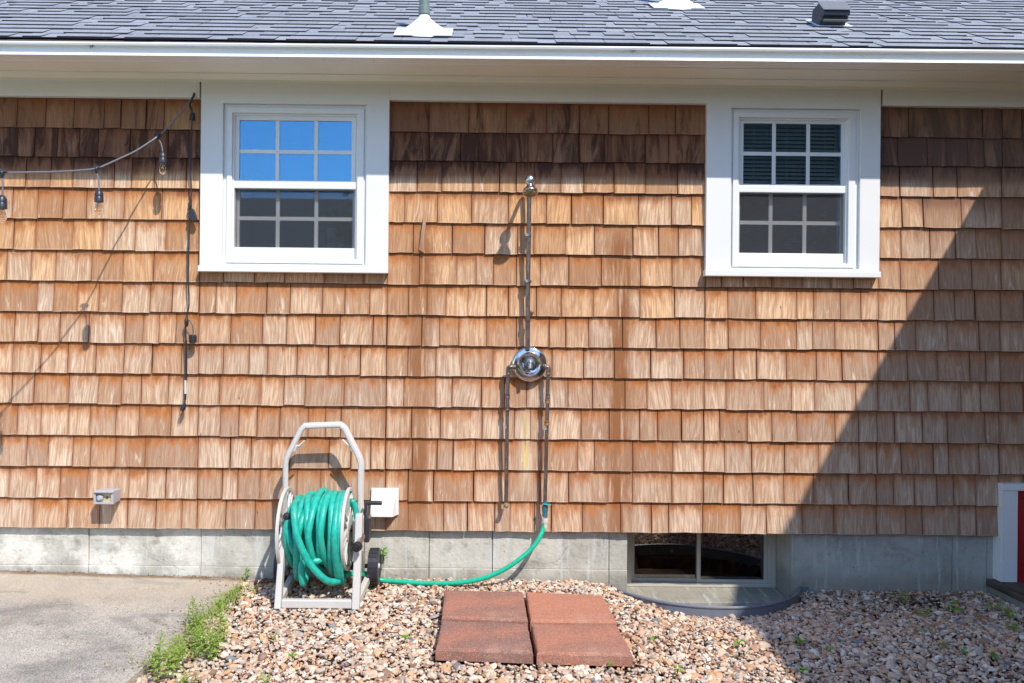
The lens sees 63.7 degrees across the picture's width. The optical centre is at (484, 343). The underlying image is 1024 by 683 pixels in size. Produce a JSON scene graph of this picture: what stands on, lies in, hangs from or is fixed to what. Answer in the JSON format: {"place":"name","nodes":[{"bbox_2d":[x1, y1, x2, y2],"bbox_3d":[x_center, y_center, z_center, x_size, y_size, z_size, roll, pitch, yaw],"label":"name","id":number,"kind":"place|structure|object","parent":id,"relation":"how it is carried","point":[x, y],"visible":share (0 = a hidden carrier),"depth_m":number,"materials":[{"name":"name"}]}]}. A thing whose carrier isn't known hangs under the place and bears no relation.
{"place":"outdoors","nodes":[
{"label":"outdoors","id":0,"kind":"place"},
{"bbox_2d":[0,571,246,682],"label":"patio","id":1,"kind":"structure","parent":0,"point":[58,627],"depth_m":3.86,"materials":[{"name":"concrete"}]},
{"bbox_2d":[182,601,192,622],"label":"weed","id":2,"kind":"object","parent":1,"relation":"on","point":[188,613],"visible":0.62,"depth_m":3.84,"materials":[{"name":"green plant"}]},
{"bbox_2d":[23,570,1023,682],"bbox_3d":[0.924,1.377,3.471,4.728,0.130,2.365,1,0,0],"label":"gravel","id":3,"kind":"structure","parent":0,"point":[751,628],"depth_m":3.74,"materials":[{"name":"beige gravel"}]},
{"bbox_2d":[147,629,179,680],"bbox_3d":[-1.279,1.243,3.282,0.129,0.182,0.180,1,0,-22],"label":"weed","id":4,"kind":"object","parent":3,"relation":"on","point":[168,661],"visible":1,"depth_m":3.30,"materials":[{"name":"green plant"}]},
{"bbox_2d":[170,641,185,669],"bbox_3d":[-1.262,1.284,3.400,0.078,0.100,0.123,1,0,-30],"label":"weed","id":5,"kind":"object","parent":3,"relation":"on","point":[176,653],"visible":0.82,"depth_m":3.38,"materials":[{"name":"green plant"}]},
{"bbox_2d":[177,667,199,682],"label":"weed","id":6,"kind":"object","parent":3,"relation":"on","point":[184,679],"visible":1,"depth_m":3.22,"materials":[{"name":"green plant"}]},
{"bbox_2d":[175,633,206,659],"bbox_3d":[-1.262,1.292,3.495,0.140,0.083,0.138,1,0,0],"label":"weed","id":7,"kind":"object","parent":3,"relation":"on","point":[190,650],"visible":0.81,"depth_m":3.48,"materials":[{"name":"green plant"}]},
{"bbox_2d":[127,577,258,668],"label":"grass","id":8,"kind":"structure","parent":3,"relation":"on","point":[203,617],"depth_m":3.90,"materials":[{"name":"green plant"}]},
{"bbox_2d":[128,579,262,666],"bbox_3d":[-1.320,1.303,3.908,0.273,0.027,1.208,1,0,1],"label":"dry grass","id":9,"kind":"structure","parent":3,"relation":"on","point":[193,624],"depth_m":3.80,"materials":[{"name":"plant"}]},
{"bbox_2d":[186,596,205,632],"bbox_3d":[-1.319,1.239,3.775,0.099,0.187,0.104,1,0,-36],"label":"weed","id":10,"kind":"object","parent":3,"relation":"on","point":[195,620],"visible":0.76,"depth_m":3.77,"materials":[{"name":"green plant"}]},
{"bbox_2d":[185,619,213,649],"bbox_3d":[-1.250,1.270,3.626,0.124,0.127,0.166,1,0,0],"label":"weed","id":11,"kind":"object","parent":3,"relation":"on","point":[194,633],"visible":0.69,"depth_m":3.60,"materials":[{"name":"green plant"}]},
{"bbox_2d":[192,623,224,659],"bbox_3d":[-1.176,1.263,3.499,0.143,0.142,0.133,1,0,-16],"label":"weed","id":12,"kind":"object","parent":3,"relation":"on","point":[215,649],"visible":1,"depth_m":3.50,"materials":[{"name":"green plant"}]},
{"bbox_2d":[200,592,227,609],"bbox_3d":[-1.348,1.297,4.131,0.176,0.072,0.115,1,0,0],"label":"weed","id":13,"kind":"object","parent":3,"relation":"on","point":[216,600],"visible":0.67,"depth_m":4.14,"materials":[{"name":"green plant"}]},
{"bbox_2d":[211,597,229,640],"bbox_3d":[-1.174,1.229,3.680,0.106,0.210,0.087,1,0,-43],"label":"weed","id":14,"kind":"object","parent":3,"relation":"on","point":[224,620],"visible":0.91,"depth_m":3.68,"materials":[{"name":"green plant"}]},
{"bbox_2d":[215,589,239,600],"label":"weed","id":15,"kind":"object","parent":3,"relation":"on","point":[229,593],"visible":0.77,"depth_m":4.28,"materials":[{"name":"green plant"}]},
{"bbox_2d":[256,669,269,682],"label":"weed","id":16,"kind":"object","parent":3,"relation":"on","point":[267,679],"visible":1,"depth_m":3.23,"materials":[{"name":"green plant"}]},
{"bbox_2d":[273,421,381,609],"bbox_3d":[-0.824,0.873,4.302,0.587,0.899,0.479,1,0,0],"label":"hose reel","id":17,"kind":"object","parent":3,"relation":"on","point":[355,535],"visible":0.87,"depth_m":4.24,"materials":[{"name":"beige plastic"}]},
{"bbox_2d":[283,487,358,586],"bbox_3d":[-0.839,1.008,4.279,0.363,0.507,0.447,1,0,0],"label":"garden hose","id":18,"kind":"object","parent":17,"relation":"on","point":[312,522],"visible":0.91,"depth_m":4.13,"materials":[{"name":"green plastic"}]},
{"bbox_2d":[381,547,387,564],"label":"seedling","id":19,"kind":"object","parent":3,"relation":"on","point":[383,553],"visible":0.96,"depth_m":4.57,"materials":[{"name":"green plant"}]},
{"bbox_2d":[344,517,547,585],"bbox_3d":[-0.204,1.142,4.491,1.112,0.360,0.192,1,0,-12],"label":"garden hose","id":20,"kind":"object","parent":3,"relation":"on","point":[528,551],"visible":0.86,"depth_m":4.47,"materials":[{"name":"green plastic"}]},
{"bbox_2d":[435,621,532,663],"bbox_3d":[-0.002,1.319,3.647,0.412,0.054,0.381,1,0,0],"label":"paver","id":21,"kind":"object","parent":3,"relation":"on","point":[485,642],"visible":1,"depth_m":3.55,"materials":[{"name":"red concrete"}]},
{"bbox_2d":[441,590,527,624],"bbox_3d":[-0.003,1.311,4.059,0.410,0.054,0.452,1,0,0],"label":"paver","id":22,"kind":"object","parent":3,"relation":"on","point":[485,606],"visible":0.92,"depth_m":4.01,"materials":[{"name":"red concrete"}]},
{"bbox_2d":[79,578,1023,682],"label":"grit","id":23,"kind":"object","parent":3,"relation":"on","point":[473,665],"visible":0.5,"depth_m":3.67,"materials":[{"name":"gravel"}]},
{"bbox_2d":[526,592,616,630],"bbox_3d":[0.414,1.318,4.057,0.404,0.054,0.450,1,0,0],"label":"paver","id":24,"kind":"object","parent":3,"relation":"on","point":[556,609],"visible":0.94,"depth_m":3.99,"materials":[{"name":"red concrete"}]},
{"bbox_2d":[531,625,632,666],"bbox_3d":[0.418,1.325,3.623,0.405,0.054,0.362,1,0,0],"label":"paver","id":25,"kind":"object","parent":3,"relation":"on","point":[595,645],"visible":1,"depth_m":3.54,"materials":[{"name":"red concrete"}]},
{"bbox_2d":[674,665,683,673],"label":"seedling","id":26,"kind":"object","parent":3,"relation":"on","point":[678,670],"visible":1,"depth_m":3.35,"materials":[{"name":"green plant"}]},
{"bbox_2d":[733,639,744,644],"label":"seedling","id":27,"kind":"object","parent":3,"relation":"on","point":[737,641],"visible":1,"depth_m":3.66,"materials":[{"name":"green plant"}]},
{"bbox_2d":[793,637,805,645],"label":"seedling","id":28,"kind":"object","parent":3,"relation":"on","point":[799,639],"visible":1,"depth_m":3.73,"materials":[{"name":"green plant"}]},
{"bbox_2d":[811,642,835,652],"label":"weed","id":29,"kind":"object","parent":3,"relation":"on","point":[825,648],"visible":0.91,"depth_m":3.67,"materials":[{"name":"green plant"}]},
{"bbox_2d":[890,589,908,602],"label":"weed","id":30,"kind":"object","parent":3,"relation":"on","point":[906,594],"visible":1,"depth_m":4.43,"materials":[{"name":"green plant"}]},
{"bbox_2d":[907,623,935,632],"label":"weed","id":31,"kind":"object","parent":3,"relation":"on","point":[922,628],"visible":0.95,"depth_m":3.93,"materials":[{"name":"green plant"}]},
{"bbox_2d":[913,607,934,615],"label":"weed","id":32,"kind":"object","parent":3,"relation":"on","point":[926,611],"visible":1,"depth_m":4.18,"materials":[{"name":"green plant"}]},
{"bbox_2d":[940,600,962,610],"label":"seedling","id":33,"kind":"object","parent":3,"relation":"on","point":[954,602],"visible":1,"depth_m":4.27,"materials":[{"name":"green plant"}]},
{"bbox_2d":[940,593,962,597],"bbox_3d":[2.566,1.382,4.518,0.170,0.007,0.016,1,0,-23],"label":"bark strip","id":34,"kind":"object","parent":3,"relation":"on","point":[942,596],"visible":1,"depth_m":4.51,"materials":[{"name":"brown wood"}]},
{"bbox_2d":[972,613,994,619],"bbox_3d":[2.521,1.382,4.156,0.016,0.007,0.104,1,0,-38],"label":"bark strip","id":35,"kind":"object","parent":3,"relation":"on","point":[981,616],"visible":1,"depth_m":4.16,"materials":[{"name":"brown wood"}]},
{"bbox_2d":[985,599,1001,609],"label":"weed","id":36,"kind":"object","parent":3,"relation":"on","point":[994,605],"visible":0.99,"depth_m":4.32,"materials":[{"name":"green plant"}]},
{"bbox_2d":[989,653,1002,660],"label":"seedling","id":37,"kind":"object","parent":3,"relation":"on","point":[994,655],"visible":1,"depth_m":3.51,"materials":[{"name":"green plant"}]},
{"bbox_2d":[986,579,1023,608],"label":"doorstep","id":38,"kind":"object","parent":3,"relation":"on","point":[1002,591],"visible":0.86,"depth_m":4.51,"materials":[{"name":"concrete"}]},
{"bbox_2d":[1001,620,1019,631],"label":"weed","id":39,"kind":"object","parent":3,"relation":"on","point":[1014,626],"visible":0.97,"depth_m":3.96,"materials":[{"name":"green plant"}]},
{"bbox_2d":[1000,603,1020,618],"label":"weed","id":40,"kind":"object","parent":3,"relation":"on","point":[1008,612],"visible":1,"depth_m":4.17,"materials":[{"name":"green plant"}]},
{"label":"ground","id":41,"kind":"structure","parent":0,"visible":0},
{"bbox_2d":[0,0,1023,605],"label":"house","id":42,"kind":"structure","parent":41,"relation":"on","point":[776,304],"depth_m":4.61,"materials":[{"name":"brown wood"}]},
{"bbox_2d":[0,92,194,222],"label":"string lights","id":43,"kind":"object","parent":42,"relation":"attached to","point":[99,199],"visible":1,"depth_m":4.08,"materials":[{"name":"black plastic"}]},
{"bbox_2d":[180,107,197,411],"bbox_3d":[-1.630,-0.451,4.552,0.090,1.707,0.044,1,0,13],"label":"power cord","id":44,"kind":"object","parent":43,"relation":"hanging from","point":[192,215],"visible":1,"depth_m":4.55,"materials":[{"name":"black plastic"}]},
{"bbox_2d":[92,488,119,503],"bbox_3d":[-2.081,0.843,4.536,0.111,0.073,0.105,1,0,0],"label":"outlet box","id":45,"kind":"object","parent":42,"relation":"attached to","point":[106,496],"visible":1,"depth_m":4.51,"materials":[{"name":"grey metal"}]},
{"bbox_2d":[198,82,389,273],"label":"window","id":46,"kind":"structure","parent":42,"relation":"in","point":[294,177],"depth_m":4.59,"materials":[{"name":"white paint"}]},
{"bbox_2d":[370,488,398,517],"bbox_3d":[-0.556,0.886,4.571,0.153,0.153,0.076,1,0,0],"label":"vent cover","id":47,"kind":"object","parent":42,"relation":"attached to","point":[389,499],"visible":0.95,"depth_m":4.56,"materials":[{"name":"white plastic"}]},
{"bbox_2d":[504,174,550,516],"bbox_3d":[0.246,0.028,4.464,0.262,1.860,0.276,1,0,0],"label":"outdoor shower","id":48,"kind":"object","parent":42,"relation":"attached to","point":[529,363],"visible":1,"depth_m":4.54,"materials":[{"name":"silver metal"}]},
{"bbox_2d":[627,530,775,587],"bbox_3d":[1.259,1.244,4.915,0.943,0.403,0.065,1,0,0],"label":"window","id":49,"kind":"structure","parent":42,"relation":"in","point":[681,559],"depth_m":4.90,"materials":[{"name":"glass"}]},
{"bbox_2d":[605,584,808,620],"bbox_3d":[1.250,1.433,4.443,1.156,0.148,0.395,1,0,0],"label":"window well","id":50,"kind":"object","parent":42,"relation":"attached to","point":[712,612],"depth_m":4.29,"materials":[{"name":"grey plastic"}]},
{"bbox_2d":[703,88,880,277],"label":"window","id":51,"kind":"structure","parent":42,"relation":"in","point":[792,176],"depth_m":4.60,"materials":[{"name":"white paint"}]},
{"bbox_2d":[993,483,1023,581],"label":"cellar door","id":52,"kind":"structure","parent":42,"relation":"attached to","point":[1008,553],"depth_m":4.59,"materials":[{"name":"white paint"}]},
{"bbox_2d":[1017,491,1023,581],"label":"door panel","id":53,"kind":"structure","parent":52,"relation":"in","point":[1020,543],"depth_m":4.60,"materials":[{"name":"red paint"}]}
]}

